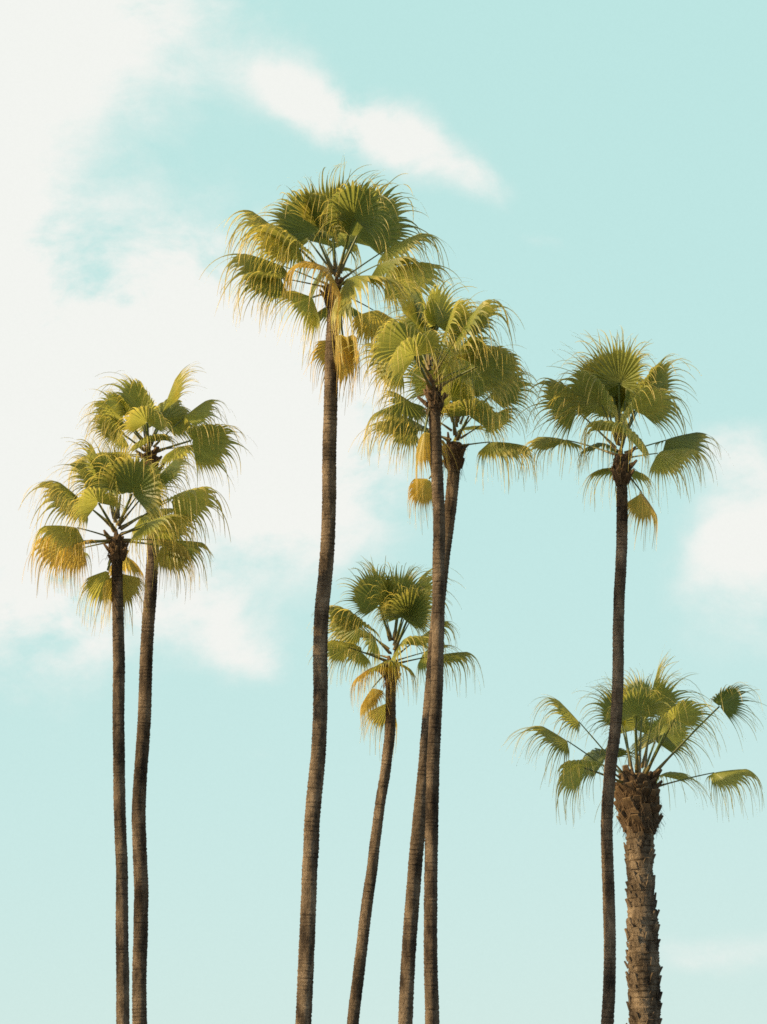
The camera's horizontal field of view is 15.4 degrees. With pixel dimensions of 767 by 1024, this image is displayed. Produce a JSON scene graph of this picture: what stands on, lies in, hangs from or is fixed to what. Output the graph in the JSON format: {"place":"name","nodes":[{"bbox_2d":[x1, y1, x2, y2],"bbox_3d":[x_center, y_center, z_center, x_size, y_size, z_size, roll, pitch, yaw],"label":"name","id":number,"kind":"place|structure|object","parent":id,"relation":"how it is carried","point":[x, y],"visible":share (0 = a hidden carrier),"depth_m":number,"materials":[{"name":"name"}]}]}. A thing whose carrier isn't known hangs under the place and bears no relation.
{"place":"outdoors","nodes":[
{"label":"outdoors","id":0,"kind":"place"},
{"bbox_2d":[0,0,766,1023],"label":"sky","id":1,"kind":"structure","parent":0,"point":[589,166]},
{"label":"ground","id":2,"kind":"structure","parent":0,"visible":0},
{"bbox_2d":[19,432,231,1023],"bbox_3d":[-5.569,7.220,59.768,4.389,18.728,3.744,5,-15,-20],"label":"palm","id":3,"kind":"object","parent":2,"relation":"on","point":[101,477],"visible":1,"depth_m":61.18,"materials":[{"name":"green plant"}]},
{"bbox_2d":[68,361,254,1023],"bbox_3d":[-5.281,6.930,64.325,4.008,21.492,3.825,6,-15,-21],"label":"palm","id":4,"kind":"object","parent":2,"relation":"on","point":[135,406],"visible":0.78,"depth_m":65.47,"materials":[{"name":"green plant"}]},
{"bbox_2d":[202,162,461,1023],"bbox_3d":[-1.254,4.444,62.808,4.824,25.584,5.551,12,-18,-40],"label":"palm","id":5,"kind":"object","parent":2,"relation":"on","point":[348,217],"visible":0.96,"depth_m":64.39,"materials":[{"name":"green plant"}]},
{"bbox_2d":[308,557,483,1023],"bbox_3d":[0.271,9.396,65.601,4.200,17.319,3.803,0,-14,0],"label":"palm","id":6,"kind":"object","parent":2,"relation":"on","point":[406,598],"visible":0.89,"depth_m":66.71,"materials":[{"name":"green plant"}]},
{"bbox_2d":[338,271,532,1023],"bbox_3d":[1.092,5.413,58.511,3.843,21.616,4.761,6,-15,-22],"label":"palm","id":7,"kind":"object","parent":2,"relation":"on","point":[401,345],"visible":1,"depth_m":59.67,"materials":[{"name":"green plant"}]},
{"bbox_2d":[348,329,545,1023],"bbox_3d":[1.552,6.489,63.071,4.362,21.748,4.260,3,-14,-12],"label":"palm","id":8,"kind":"object","parent":2,"relation":"on","point":[474,407],"visible":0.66,"depth_m":64.41,"materials":[{"name":"green plant"}]},
{"bbox_2d":[514,325,732,1023],"bbox_3d":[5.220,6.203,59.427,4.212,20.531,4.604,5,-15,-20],"label":"palm","id":9,"kind":"object","parent":2,"relation":"on","point":[607,385],"visible":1,"depth_m":60.67,"materials":[{"name":"green plant"}]},
{"bbox_2d":[504,654,763,1023],"bbox_3d":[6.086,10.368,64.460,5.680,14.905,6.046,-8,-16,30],"label":"palm","id":10,"kind":"object","parent":2,"relation":"on","point":[637,804],"visible":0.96,"depth_m":64.82,"materials":[{"name":"green plant"}]}
]}

